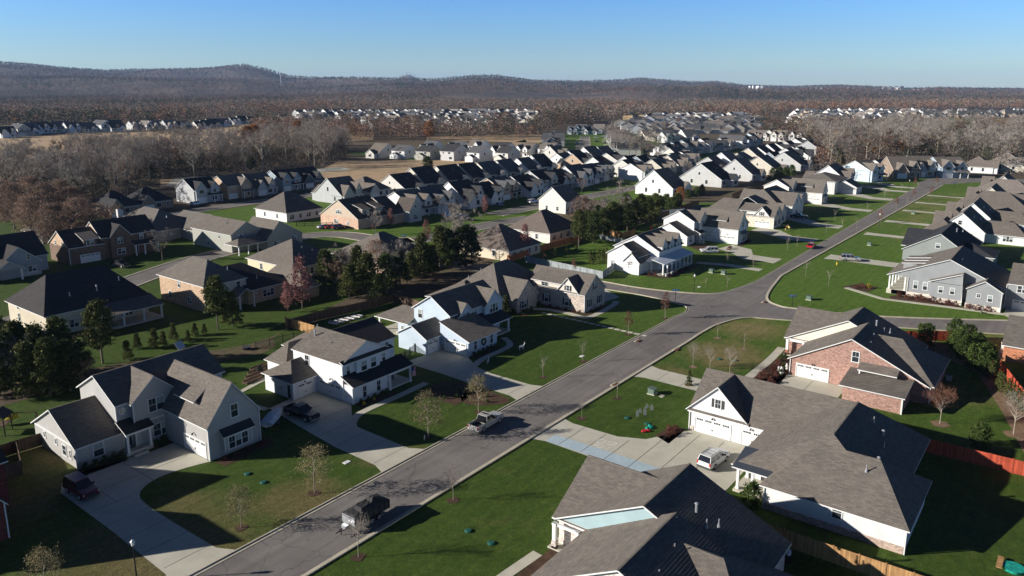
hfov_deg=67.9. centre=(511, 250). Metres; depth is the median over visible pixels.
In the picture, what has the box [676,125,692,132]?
house
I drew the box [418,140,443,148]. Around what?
house
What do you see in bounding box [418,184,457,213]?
house
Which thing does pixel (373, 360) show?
window
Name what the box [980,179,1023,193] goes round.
house
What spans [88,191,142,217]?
house
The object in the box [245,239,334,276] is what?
house
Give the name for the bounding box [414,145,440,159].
house
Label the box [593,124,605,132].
house
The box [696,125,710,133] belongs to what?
house
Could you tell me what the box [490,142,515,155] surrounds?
house
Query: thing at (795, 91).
forest
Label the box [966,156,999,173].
house
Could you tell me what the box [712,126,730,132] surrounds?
house
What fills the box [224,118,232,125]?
house
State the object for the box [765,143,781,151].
house
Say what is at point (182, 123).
house
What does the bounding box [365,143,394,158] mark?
house
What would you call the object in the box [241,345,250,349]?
fire pit
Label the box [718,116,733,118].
house
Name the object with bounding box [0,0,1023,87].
sky
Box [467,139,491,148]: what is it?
house
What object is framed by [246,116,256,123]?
house
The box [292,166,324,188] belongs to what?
house
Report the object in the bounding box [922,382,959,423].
ornamental tree
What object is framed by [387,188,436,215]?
house
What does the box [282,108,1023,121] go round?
distant houses
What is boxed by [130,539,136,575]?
street lamp
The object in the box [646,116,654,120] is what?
house
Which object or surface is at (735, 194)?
fence
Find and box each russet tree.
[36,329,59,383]
[49,138,67,156]
[72,356,98,380]
[87,144,115,182]
[98,203,120,218]
[108,156,141,194]
[109,184,126,194]
[153,133,175,164]
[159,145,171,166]
[169,134,190,165]
[237,125,257,145]
[272,130,292,154]
[321,255,346,291]
[338,109,352,132]
[378,116,391,134]
[407,113,420,135]
[480,109,494,125]
[577,175,587,188]
[809,128,833,156]
[823,115,839,131]
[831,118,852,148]
[874,134,895,156]
[956,120,967,131]
[975,114,996,133]
[977,122,1005,146]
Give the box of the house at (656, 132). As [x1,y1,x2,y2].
[644,131,660,139]
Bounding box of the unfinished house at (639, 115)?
[635,112,644,116]
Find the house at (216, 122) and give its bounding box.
[205,118,221,126]
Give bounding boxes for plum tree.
[280,280,293,308]
[288,256,312,308]
[386,208,394,223]
[421,219,430,242]
[481,195,488,210]
[520,224,530,243]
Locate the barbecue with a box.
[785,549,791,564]
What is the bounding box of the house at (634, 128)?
[627,125,644,133]
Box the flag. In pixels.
[411,366,415,375]
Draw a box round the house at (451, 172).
[434,164,470,181]
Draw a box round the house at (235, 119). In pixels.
[229,117,241,124]
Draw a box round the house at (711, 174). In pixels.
[679,161,739,187]
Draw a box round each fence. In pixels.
[0,433,41,455]
[5,439,22,478]
[255,330,309,348]
[285,317,314,332]
[287,294,393,328]
[296,222,331,225]
[393,293,420,306]
[394,343,414,357]
[507,236,581,260]
[525,255,614,278]
[598,234,625,242]
[601,228,634,237]
[625,200,698,227]
[639,209,682,218]
[732,185,763,197]
[768,524,922,575]
[905,331,949,340]
[925,440,1023,475]
[998,358,1023,398]
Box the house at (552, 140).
[542,138,561,146]
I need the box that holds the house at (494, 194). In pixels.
[473,181,504,204]
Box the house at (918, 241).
[901,222,999,262]
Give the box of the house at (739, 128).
[735,124,745,132]
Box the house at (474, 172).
[457,162,491,182]
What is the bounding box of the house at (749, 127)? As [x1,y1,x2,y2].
[743,123,757,132]
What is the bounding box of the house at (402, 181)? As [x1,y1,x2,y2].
[380,172,425,192]
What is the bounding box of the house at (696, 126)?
[681,124,700,129]
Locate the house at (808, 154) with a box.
[794,146,813,159]
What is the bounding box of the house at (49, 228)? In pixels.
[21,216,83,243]
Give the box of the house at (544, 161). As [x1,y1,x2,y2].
[529,153,557,170]
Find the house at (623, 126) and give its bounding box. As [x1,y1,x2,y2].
[620,122,634,128]
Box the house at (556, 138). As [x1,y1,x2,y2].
[540,137,561,143]
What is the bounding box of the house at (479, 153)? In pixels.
[465,145,492,161]
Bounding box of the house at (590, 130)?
[582,126,598,134]
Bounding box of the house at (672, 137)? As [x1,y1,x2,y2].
[657,132,679,142]
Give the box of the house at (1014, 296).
[1003,263,1023,311]
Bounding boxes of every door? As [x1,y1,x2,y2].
[80,252,100,262]
[112,210,123,217]
[123,434,133,446]
[183,432,206,459]
[197,197,206,202]
[229,193,237,198]
[259,190,266,195]
[284,186,291,190]
[286,384,291,398]
[297,379,313,398]
[306,183,313,187]
[318,378,341,400]
[371,192,378,196]
[428,338,438,353]
[439,206,446,213]
[444,338,466,356]
[470,202,475,208]
[504,194,510,199]
[532,191,537,196]
[694,415,731,440]
[718,235,734,243]
[740,428,759,445]
[754,220,769,228]
[786,211,790,217]
[795,362,828,382]
[806,197,819,203]
[841,188,853,193]
[897,173,906,178]
[942,173,952,177]
[1011,300,1023,311]
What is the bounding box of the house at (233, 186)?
[214,174,254,198]
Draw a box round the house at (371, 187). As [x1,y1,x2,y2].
[355,176,391,197]
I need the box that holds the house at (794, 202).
[739,185,804,217]
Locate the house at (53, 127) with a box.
[47,122,58,132]
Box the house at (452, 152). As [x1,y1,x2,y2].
[440,144,468,160]
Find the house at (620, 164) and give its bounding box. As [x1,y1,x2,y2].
[613,158,643,176]
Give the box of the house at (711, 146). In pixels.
[698,138,717,152]
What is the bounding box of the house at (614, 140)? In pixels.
[609,138,634,145]
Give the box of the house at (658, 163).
[645,157,676,173]
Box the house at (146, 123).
[140,120,151,129]
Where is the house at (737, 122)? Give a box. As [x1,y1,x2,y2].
[724,120,740,124]
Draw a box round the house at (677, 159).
[664,154,689,172]
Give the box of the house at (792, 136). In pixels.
[788,130,806,139]
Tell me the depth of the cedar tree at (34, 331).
118.28 m
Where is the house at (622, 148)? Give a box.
[615,143,641,155]
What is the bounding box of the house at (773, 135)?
[770,130,787,141]
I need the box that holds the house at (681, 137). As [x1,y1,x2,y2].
[677,133,687,140]
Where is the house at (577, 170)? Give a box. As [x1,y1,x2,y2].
[562,163,594,186]
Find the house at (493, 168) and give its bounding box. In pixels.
[476,161,508,177]
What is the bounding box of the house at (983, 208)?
[945,197,1023,227]
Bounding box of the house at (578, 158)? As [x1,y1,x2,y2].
[556,152,593,168]
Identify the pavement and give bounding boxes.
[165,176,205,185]
[317,167,351,171]
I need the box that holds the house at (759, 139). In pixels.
[747,133,764,144]
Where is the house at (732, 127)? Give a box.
[721,123,734,132]
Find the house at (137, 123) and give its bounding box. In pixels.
[126,121,141,129]
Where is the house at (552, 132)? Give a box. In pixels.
[544,131,562,132]
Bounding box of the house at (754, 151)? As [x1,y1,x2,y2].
[742,147,764,156]
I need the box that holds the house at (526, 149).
[516,143,539,156]
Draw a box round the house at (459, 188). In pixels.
[443,179,484,208]
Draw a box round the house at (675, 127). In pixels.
[668,124,682,131]
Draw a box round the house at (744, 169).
[723,157,766,181]
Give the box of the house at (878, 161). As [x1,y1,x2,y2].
[873,159,883,175]
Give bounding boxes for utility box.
[647,386,657,395]
[805,294,812,300]
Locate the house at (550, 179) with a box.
[525,169,560,192]
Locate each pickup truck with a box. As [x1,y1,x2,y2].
[111,259,130,267]
[283,401,320,422]
[467,410,503,433]
[790,212,807,218]
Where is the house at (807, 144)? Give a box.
[794,140,822,154]
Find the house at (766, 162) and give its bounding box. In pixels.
[750,155,788,174]
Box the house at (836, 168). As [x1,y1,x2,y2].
[802,163,854,179]
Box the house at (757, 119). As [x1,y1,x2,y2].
[754,118,769,125]
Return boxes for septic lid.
[464,528,471,532]
[487,540,494,545]
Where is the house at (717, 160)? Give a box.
[689,155,727,169]
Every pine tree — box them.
[77,297,119,363]
[198,275,232,329]
[570,208,587,245]
[604,201,619,235]
[635,193,649,225]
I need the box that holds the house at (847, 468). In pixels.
[686,368,931,554]
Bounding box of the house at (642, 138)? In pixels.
[639,130,654,139]
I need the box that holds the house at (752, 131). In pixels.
[746,130,757,134]
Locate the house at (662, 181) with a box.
[634,167,691,196]
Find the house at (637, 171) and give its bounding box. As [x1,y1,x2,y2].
[618,162,653,180]
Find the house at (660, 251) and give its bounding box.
[606,227,693,276]
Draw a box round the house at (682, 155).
[667,152,689,161]
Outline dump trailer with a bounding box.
[336,493,389,534]
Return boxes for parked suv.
[62,471,99,500]
[190,200,202,205]
[331,223,346,229]
[527,198,538,203]
[696,447,729,470]
[699,246,718,252]
[840,253,860,261]
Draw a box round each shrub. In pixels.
[80,462,89,471]
[91,459,99,467]
[101,455,109,463]
[109,451,116,460]
[116,451,126,459]
[153,438,160,446]
[160,437,168,443]
[758,368,766,375]
[762,373,770,379]
[772,370,779,377]
[983,305,993,311]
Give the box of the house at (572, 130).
[567,126,577,134]
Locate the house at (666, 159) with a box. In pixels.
[649,155,669,161]
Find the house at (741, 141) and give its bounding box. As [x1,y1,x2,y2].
[718,135,748,147]
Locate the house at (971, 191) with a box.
[958,183,1023,201]
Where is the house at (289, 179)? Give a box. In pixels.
[267,168,303,191]
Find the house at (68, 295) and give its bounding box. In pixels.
[4,265,163,335]
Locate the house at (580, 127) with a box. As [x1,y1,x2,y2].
[575,124,587,134]
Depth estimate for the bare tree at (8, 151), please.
322.38 m
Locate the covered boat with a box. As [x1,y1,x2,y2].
[260,407,281,427]
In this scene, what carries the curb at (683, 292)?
on the lawn at (970, 520)
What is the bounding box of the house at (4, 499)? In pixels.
[0,448,10,540]
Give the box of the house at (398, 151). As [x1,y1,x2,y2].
[389,144,416,158]
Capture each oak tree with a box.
[0,180,16,212]
[0,181,28,228]
[8,193,49,232]
[15,175,44,202]
[25,180,65,219]
[26,201,75,244]
[48,177,74,206]
[55,184,89,219]
[55,196,97,228]
[78,202,113,226]
[239,124,252,140]
[250,124,261,140]
[292,121,303,130]
[347,117,361,133]
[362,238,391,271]
[401,115,410,130]
[422,120,436,139]
[490,112,503,129]
[499,110,515,136]
[568,195,593,220]
[675,187,685,198]
[868,130,885,154]
[882,128,894,149]
[898,133,917,155]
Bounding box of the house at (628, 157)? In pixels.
[614,154,635,163]
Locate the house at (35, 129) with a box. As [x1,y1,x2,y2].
[18,122,40,134]
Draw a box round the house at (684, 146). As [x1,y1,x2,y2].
[671,141,690,151]
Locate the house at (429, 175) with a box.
[406,165,446,185]
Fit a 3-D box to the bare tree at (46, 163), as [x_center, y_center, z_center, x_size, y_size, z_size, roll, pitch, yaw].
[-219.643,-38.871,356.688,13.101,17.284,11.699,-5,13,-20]
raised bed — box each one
[242,375,262,384]
[245,371,263,378]
[247,366,266,374]
[249,362,267,370]
[328,320,338,323]
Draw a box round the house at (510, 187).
[480,176,521,199]
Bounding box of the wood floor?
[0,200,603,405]
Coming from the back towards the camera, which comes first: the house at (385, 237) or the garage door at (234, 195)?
the garage door at (234, 195)
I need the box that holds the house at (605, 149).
[597,145,613,153]
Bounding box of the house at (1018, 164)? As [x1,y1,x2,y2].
[990,152,1023,172]
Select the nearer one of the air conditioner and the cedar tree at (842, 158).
the air conditioner
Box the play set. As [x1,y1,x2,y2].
[0,406,37,435]
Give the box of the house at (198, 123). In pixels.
[190,121,206,128]
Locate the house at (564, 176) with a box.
[548,168,575,187]
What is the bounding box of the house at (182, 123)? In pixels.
[175,120,189,128]
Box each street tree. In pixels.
[16,545,70,575]
[218,482,262,525]
[290,443,332,492]
[342,511,370,556]
[407,389,445,436]
[442,464,461,499]
[463,371,494,411]
[624,311,633,334]
[661,290,670,308]
[685,341,699,358]
[702,343,719,361]
[723,346,740,372]
[1004,389,1023,434]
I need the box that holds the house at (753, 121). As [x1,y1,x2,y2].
[751,119,761,125]
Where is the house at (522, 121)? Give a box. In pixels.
[519,119,534,126]
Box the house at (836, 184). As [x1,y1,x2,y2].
[803,172,862,194]
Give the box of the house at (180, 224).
[116,206,213,240]
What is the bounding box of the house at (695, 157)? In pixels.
[679,151,700,162]
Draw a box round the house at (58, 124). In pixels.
[50,121,65,132]
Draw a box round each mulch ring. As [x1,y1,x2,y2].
[234,524,247,531]
[308,490,320,495]
[350,553,365,560]
[423,434,432,439]
[446,496,458,502]
[577,416,586,420]
[930,420,950,427]
[1003,431,1023,437]
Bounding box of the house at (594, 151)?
[580,146,603,156]
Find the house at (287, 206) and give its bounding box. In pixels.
[254,191,322,221]
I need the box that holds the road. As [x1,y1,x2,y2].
[197,178,1023,575]
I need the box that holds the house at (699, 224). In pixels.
[661,205,747,245]
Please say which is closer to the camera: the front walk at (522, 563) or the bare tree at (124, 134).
the front walk at (522, 563)
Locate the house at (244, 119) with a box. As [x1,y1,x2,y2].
[236,115,249,123]
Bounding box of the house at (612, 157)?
[602,152,627,163]
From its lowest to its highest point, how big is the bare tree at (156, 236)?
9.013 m
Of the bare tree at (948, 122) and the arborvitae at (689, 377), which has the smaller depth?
the arborvitae at (689, 377)
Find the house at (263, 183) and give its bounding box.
[242,172,278,195]
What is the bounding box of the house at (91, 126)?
[78,122,97,131]
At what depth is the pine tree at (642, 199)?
253.28 m
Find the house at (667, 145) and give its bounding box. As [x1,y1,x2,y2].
[649,142,677,155]
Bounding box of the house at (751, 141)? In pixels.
[746,135,757,146]
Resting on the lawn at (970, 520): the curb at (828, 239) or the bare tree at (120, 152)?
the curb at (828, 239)
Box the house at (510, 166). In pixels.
[495,158,526,177]
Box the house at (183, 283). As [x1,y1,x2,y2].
[156,256,320,312]
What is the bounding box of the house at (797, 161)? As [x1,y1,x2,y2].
[773,150,813,170]
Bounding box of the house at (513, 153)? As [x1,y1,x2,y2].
[493,146,520,160]
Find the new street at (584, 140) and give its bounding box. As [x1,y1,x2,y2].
[580,136,589,148]
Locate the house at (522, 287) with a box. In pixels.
[425,259,606,313]
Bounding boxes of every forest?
[0,61,1023,103]
[0,92,1023,123]
[0,133,348,203]
[3,201,91,238]
[131,124,203,133]
[248,111,541,137]
[531,107,600,133]
[756,112,813,141]
[788,113,1023,135]
[802,122,1023,169]
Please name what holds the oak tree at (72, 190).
on the lawn at (262, 320)
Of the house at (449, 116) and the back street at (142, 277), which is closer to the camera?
the back street at (142, 277)
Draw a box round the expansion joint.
[36,353,812,567]
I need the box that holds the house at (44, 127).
[36,121,51,133]
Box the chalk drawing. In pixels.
[546,435,658,471]
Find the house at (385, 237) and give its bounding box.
[331,231,423,274]
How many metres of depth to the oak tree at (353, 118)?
708.19 m
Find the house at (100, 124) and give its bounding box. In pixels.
[93,120,108,131]
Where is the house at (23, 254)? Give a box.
[0,230,48,280]
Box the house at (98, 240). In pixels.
[48,214,158,264]
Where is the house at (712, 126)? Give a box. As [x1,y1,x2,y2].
[701,124,719,132]
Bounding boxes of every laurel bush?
[421,155,433,166]
[659,195,665,208]
[663,193,671,207]
[666,196,678,209]
[673,192,684,205]
[685,188,692,197]
[692,186,700,195]
[698,184,705,192]
[739,479,762,509]
[767,167,777,179]
[776,166,782,177]
[780,166,789,177]
[788,164,796,175]
[915,322,937,346]
[945,318,963,338]
[945,327,967,355]
[952,333,974,359]
[961,322,979,336]
[964,341,985,369]
[967,420,993,450]
[971,331,987,347]
[974,341,1003,368]
[974,349,1003,378]
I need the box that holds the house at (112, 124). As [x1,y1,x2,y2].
[106,120,126,131]
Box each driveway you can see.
[61,443,233,575]
[270,392,422,471]
[410,350,540,399]
[532,419,744,489]
[604,289,618,301]
[633,365,842,397]
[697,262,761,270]
[719,245,780,262]
[753,228,817,242]
[786,217,841,228]
[809,203,871,211]
[824,254,898,266]
[841,193,892,200]
[863,232,903,238]
[864,186,907,191]
[874,182,914,188]
[884,220,929,225]
[902,210,934,213]
[915,202,946,204]
[927,195,962,197]
[1004,309,1023,316]
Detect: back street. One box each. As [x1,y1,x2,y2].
[3,216,526,320]
[171,193,311,215]
[486,186,634,215]
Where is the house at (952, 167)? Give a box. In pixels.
[930,157,969,177]
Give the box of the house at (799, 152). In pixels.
[779,147,805,159]
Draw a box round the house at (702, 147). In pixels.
[694,140,707,153]
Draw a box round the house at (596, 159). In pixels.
[584,156,612,164]
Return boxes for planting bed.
[74,456,122,474]
[148,440,172,450]
[216,437,274,465]
[356,390,396,407]
[429,381,475,405]
[462,389,509,404]
[470,345,502,358]
[516,310,537,316]
[517,549,557,575]
[538,304,609,315]
[641,263,699,277]
[656,426,685,443]
[689,244,719,253]
[738,240,752,245]
[754,356,790,383]
[844,284,877,291]
[889,295,962,307]
[923,341,1023,451]
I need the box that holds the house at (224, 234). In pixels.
[190,214,302,255]
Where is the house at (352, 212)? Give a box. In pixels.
[320,195,422,229]
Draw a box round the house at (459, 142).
[448,141,467,144]
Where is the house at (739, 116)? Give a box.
[735,115,749,118]
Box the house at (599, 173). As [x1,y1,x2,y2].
[582,163,604,183]
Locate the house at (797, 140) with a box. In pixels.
[791,138,807,142]
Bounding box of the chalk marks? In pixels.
[593,439,616,449]
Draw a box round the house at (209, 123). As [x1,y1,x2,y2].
[199,120,214,127]
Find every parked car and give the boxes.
[316,224,325,228]
[494,202,504,206]
[806,243,815,248]
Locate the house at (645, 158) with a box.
[633,155,656,163]
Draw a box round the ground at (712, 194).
[0,104,1023,419]
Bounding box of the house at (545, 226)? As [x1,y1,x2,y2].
[508,209,577,242]
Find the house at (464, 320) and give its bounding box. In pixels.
[374,279,512,356]
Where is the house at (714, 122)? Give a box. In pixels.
[706,121,723,124]
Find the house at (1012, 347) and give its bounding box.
[999,314,1023,364]
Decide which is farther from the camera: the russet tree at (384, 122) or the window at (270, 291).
the russet tree at (384, 122)
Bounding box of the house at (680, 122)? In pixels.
[676,120,690,125]
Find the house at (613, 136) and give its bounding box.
[609,135,634,142]
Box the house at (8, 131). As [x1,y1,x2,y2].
[0,126,18,137]
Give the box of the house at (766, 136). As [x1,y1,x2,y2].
[757,130,769,140]
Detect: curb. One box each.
[124,216,523,277]
[137,223,513,285]
[172,193,310,212]
[191,289,688,575]
[202,196,311,211]
[305,317,1003,575]
[488,186,630,212]
[503,190,633,215]
[602,281,755,293]
[756,183,918,281]
[756,187,915,280]
[765,185,1007,320]
[767,185,1002,319]
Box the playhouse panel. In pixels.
[174,340,184,349]
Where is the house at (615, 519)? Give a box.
[531,455,793,575]
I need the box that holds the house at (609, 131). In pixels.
[606,130,629,139]
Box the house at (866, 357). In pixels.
[783,306,950,414]
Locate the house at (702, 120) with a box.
[692,118,707,122]
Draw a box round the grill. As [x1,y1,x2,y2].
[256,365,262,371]
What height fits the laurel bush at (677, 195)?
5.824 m
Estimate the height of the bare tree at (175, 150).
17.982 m
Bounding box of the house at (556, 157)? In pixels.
[549,152,570,162]
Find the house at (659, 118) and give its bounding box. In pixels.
[655,116,663,121]
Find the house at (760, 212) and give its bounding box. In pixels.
[708,195,786,228]
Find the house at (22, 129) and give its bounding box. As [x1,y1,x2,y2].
[11,123,31,135]
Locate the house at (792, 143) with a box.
[782,140,801,148]
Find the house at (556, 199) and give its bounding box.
[537,184,580,213]
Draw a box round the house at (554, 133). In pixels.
[543,133,565,141]
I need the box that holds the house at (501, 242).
[463,224,541,260]
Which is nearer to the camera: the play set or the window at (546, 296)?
the play set
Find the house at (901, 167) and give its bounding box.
[881,156,922,178]
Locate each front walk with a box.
[241,377,268,410]
[348,382,428,423]
[469,337,512,367]
[497,551,541,575]
[528,301,619,317]
[745,347,785,377]
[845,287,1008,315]
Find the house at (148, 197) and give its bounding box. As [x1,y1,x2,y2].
[127,187,174,208]
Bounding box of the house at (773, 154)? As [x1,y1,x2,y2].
[753,151,779,157]
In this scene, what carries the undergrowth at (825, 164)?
on the ground at (712, 194)
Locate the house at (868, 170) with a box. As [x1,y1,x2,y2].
[842,159,887,181]
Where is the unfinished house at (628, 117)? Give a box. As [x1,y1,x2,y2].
[623,113,635,119]
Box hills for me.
[0,64,1023,110]
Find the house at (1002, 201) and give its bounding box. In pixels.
[960,191,1023,213]
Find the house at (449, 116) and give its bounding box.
[445,115,455,118]
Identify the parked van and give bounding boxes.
[442,212,454,216]
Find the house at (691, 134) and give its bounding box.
[678,129,699,139]
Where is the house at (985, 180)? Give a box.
[978,173,1023,186]
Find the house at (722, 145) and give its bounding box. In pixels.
[710,139,729,150]
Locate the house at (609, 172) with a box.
[593,162,616,180]
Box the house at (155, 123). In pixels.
[148,120,161,129]
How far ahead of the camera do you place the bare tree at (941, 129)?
537.16 m
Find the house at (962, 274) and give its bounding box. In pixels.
[886,245,1010,312]
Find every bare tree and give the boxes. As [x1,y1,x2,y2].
[0,138,23,160]
[0,144,39,166]
[0,144,46,175]
[0,146,26,190]
[0,149,26,199]
[0,154,37,193]
[0,154,47,181]
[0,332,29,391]
[1,136,29,179]
[5,137,32,161]
[7,155,39,176]
[9,134,33,156]
[30,140,59,163]
[31,146,65,178]
[33,150,65,195]
[33,160,78,185]
[34,151,54,177]
[35,150,69,177]
[50,159,91,210]
[51,128,95,162]
[51,148,81,176]
[57,151,92,190]
[62,135,75,160]
[62,158,93,183]
[63,131,84,152]
[63,149,98,187]
[68,142,95,163]
[73,132,106,166]
[74,146,95,178]
[75,136,102,170]
[76,138,102,161]
[80,153,114,190]
[81,146,131,186]
[82,135,107,155]
[84,127,134,149]
[84,133,120,147]
[85,150,123,192]
[86,141,117,187]
[87,139,121,176]
[93,134,121,158]
[98,130,144,155]
[99,144,127,174]
[101,150,140,187]
[105,127,150,149]
[115,142,147,182]
[117,120,156,147]
[118,137,151,182]
[123,139,153,179]
[124,135,144,172]
[127,157,141,187]
[132,135,162,170]
[133,132,169,166]
[138,135,173,179]
[145,124,184,145]
[146,139,174,179]
[149,227,174,260]
[165,132,211,176]
[165,140,187,165]
[170,124,191,138]
[170,128,209,168]
[178,121,210,164]
[184,146,203,162]
[191,130,221,166]
[191,131,206,149]
[204,125,214,154]
[205,129,247,164]
[206,127,231,163]
[206,142,224,165]
[208,137,231,166]
[217,122,246,150]
[220,138,246,167]
[222,135,245,159]
[229,131,251,164]
[229,136,248,166]
[236,137,257,171]
[239,125,278,169]
[246,131,258,155]
[248,124,273,151]
[254,127,284,158]
[257,119,282,152]
[259,122,284,150]
[263,124,284,148]
[265,134,293,161]
[273,121,298,157]
[273,126,294,154]
[274,132,309,167]
[288,122,324,166]
[288,129,322,163]
[293,132,315,155]
[294,129,318,157]
[296,110,309,118]
[300,119,329,150]
[303,119,328,136]
[304,118,332,139]
[305,107,318,122]
[314,129,342,161]
[314,138,332,165]
[318,129,339,160]
[322,129,339,159]
[328,243,360,288]
[332,123,350,153]
[332,128,353,159]
[359,106,378,122]
[367,110,383,132]
[367,205,382,226]
[372,238,410,287]
[426,108,444,132]
[434,193,446,215]
[440,203,475,232]
[442,211,482,253]
[445,202,459,219]
[463,113,475,133]
[463,190,478,212]
[473,115,486,135]
[586,194,612,210]
[606,178,632,205]
[607,120,620,133]
[615,129,631,144]
[617,127,642,154]
[618,193,633,212]
[626,127,646,154]
[629,133,655,154]
[641,129,659,154]
[643,132,665,151]
[660,122,667,130]
[682,161,691,170]
[798,111,820,136]
[801,115,822,136]
[803,120,856,161]
[805,164,822,171]
[808,110,835,134]
[812,121,831,141]
[814,117,839,143]
[816,113,857,155]
[825,125,854,154]
[827,135,855,164]
[840,125,860,139]
[841,135,859,162]
[844,108,867,119]
[847,120,880,159]
[850,117,865,135]
[851,127,881,157]
[855,113,874,130]
[860,117,888,140]
[861,116,903,158]
[861,123,885,156]
[862,127,887,155]
[868,125,890,155]
[879,108,906,123]
[883,114,901,131]
[884,119,899,137]
[885,117,900,145]
[886,112,913,140]
[887,111,918,133]
[892,120,925,154]
[894,123,936,154]
[897,123,927,155]
[899,110,930,120]
[900,115,938,138]
[901,108,928,121]
[901,133,922,149]
[902,117,932,133]
[913,120,941,155]
[920,117,941,147]
[921,111,968,154]
[924,117,955,151]
[933,109,963,123]
[934,114,966,146]
[934,119,954,140]
[942,130,971,156]
[958,128,985,161]
[959,110,990,146]
[964,125,984,156]
[965,112,992,126]
[965,121,1011,156]
[970,124,988,151]
[976,124,999,157]
[977,132,1004,154]
[981,121,1010,156]
[988,131,1023,172]
[994,115,1023,132]
[999,128,1023,152]
[1001,115,1023,129]
[1001,125,1023,141]
[1009,125,1023,142]
[1010,112,1023,136]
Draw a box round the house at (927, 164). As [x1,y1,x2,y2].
[915,156,936,176]
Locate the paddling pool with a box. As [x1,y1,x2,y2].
[996,555,1023,574]
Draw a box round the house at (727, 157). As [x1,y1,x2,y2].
[716,151,737,163]
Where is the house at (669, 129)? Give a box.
[657,126,673,131]
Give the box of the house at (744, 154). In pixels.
[734,152,753,160]
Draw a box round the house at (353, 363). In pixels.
[261,317,413,404]
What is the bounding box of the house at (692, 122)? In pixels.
[685,120,696,123]
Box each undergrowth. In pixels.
[0,144,347,204]
[812,136,1023,174]
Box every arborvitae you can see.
[553,247,557,256]
[573,240,578,250]
[588,251,592,264]
[592,251,596,263]
[596,249,602,262]
[600,249,605,261]
[685,370,693,385]
[987,363,995,380]
[993,371,1002,388]
[998,373,1007,392]
[1002,378,1013,395]
[1006,383,1017,401]
[1011,387,1021,404]
[1018,391,1023,410]
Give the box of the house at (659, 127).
[652,124,662,130]
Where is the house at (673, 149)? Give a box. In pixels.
[653,146,689,155]
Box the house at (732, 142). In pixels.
[719,137,736,149]
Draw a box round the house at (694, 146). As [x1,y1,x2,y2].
[679,139,701,153]
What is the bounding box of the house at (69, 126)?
[61,122,82,132]
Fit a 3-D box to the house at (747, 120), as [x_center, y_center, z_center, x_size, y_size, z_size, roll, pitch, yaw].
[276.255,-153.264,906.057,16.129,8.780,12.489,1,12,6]
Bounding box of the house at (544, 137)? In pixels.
[541,135,565,146]
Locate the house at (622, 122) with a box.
[614,119,627,126]
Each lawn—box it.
[0,133,743,418]
[0,176,1023,575]
[346,151,413,159]
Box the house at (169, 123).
[161,119,178,129]
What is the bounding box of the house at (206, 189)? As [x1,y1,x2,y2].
[175,176,222,202]
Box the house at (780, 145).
[775,142,791,148]
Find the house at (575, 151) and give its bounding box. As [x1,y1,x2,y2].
[567,149,590,155]
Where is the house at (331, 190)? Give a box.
[311,175,363,202]
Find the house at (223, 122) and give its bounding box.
[216,118,227,126]
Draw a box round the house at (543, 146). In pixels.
[538,142,557,152]
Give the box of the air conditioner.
[946,374,952,380]
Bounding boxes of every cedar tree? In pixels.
[0,315,5,329]
[0,318,32,382]
[0,328,25,391]
[0,339,19,395]
[0,339,46,398]
[20,321,48,379]
[24,335,67,397]
[35,177,50,194]
[40,314,75,376]
[44,337,91,394]
[60,338,95,379]
[68,178,85,198]
[120,339,133,359]
[132,332,142,349]
[145,160,156,174]
[147,328,161,347]
[158,331,168,345]
[167,322,179,339]
[184,329,191,341]
[190,323,198,335]
[201,323,207,334]
[219,290,244,326]
[245,155,256,169]
[312,248,339,290]
[327,248,347,286]
[338,264,359,298]
[343,245,369,289]
[346,250,380,295]
[367,273,390,302]
[370,252,404,292]
[388,250,413,285]
[401,251,419,282]
[409,232,436,276]
[424,244,443,274]
[430,224,453,268]
[437,228,462,266]
[449,224,481,266]
[462,227,483,264]
[502,295,510,313]
[578,210,596,240]
[585,211,604,242]
[591,205,602,226]
[595,207,614,235]
[612,204,630,230]
[620,202,637,230]
[629,199,642,227]
[638,195,656,222]
[651,192,662,217]
[835,150,845,164]
[917,137,927,150]
[926,148,933,156]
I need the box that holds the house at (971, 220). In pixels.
[924,206,1023,246]
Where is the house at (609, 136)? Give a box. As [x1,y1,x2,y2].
[606,133,630,144]
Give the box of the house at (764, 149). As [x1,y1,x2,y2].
[757,146,772,153]
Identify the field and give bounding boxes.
[0,123,372,159]
[160,176,215,187]
[304,140,526,189]
[427,134,541,142]
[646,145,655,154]
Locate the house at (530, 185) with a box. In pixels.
[509,174,545,196]
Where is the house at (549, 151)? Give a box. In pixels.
[538,145,567,157]
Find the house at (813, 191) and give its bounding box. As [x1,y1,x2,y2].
[763,176,827,203]
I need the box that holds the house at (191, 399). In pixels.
[30,344,261,469]
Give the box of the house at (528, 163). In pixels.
[514,157,543,172]
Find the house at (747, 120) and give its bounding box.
[741,118,750,122]
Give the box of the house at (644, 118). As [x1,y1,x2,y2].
[633,117,647,121]
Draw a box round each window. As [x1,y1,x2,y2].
[27,265,36,272]
[61,443,67,456]
[69,318,79,327]
[86,239,93,245]
[92,441,105,458]
[117,237,123,243]
[117,247,125,254]
[119,407,125,414]
[147,394,164,413]
[152,420,165,437]
[228,430,249,449]
[230,402,239,418]
[262,287,274,296]
[304,354,309,365]
[346,365,350,374]
[361,359,367,371]
[362,384,366,397]
[370,355,376,367]
[376,379,381,391]
[381,352,385,360]
[417,308,422,318]
[489,302,498,312]
[521,299,526,308]
[541,281,548,286]
[544,293,548,301]
[564,297,568,305]
[714,398,721,409]
[830,506,842,520]
[851,351,859,362]
[912,280,918,288]
[922,282,927,290]
[935,243,940,248]
[937,286,943,293]
[949,288,954,294]
[987,295,992,302]
[1002,236,1012,241]
[1016,286,1023,293]

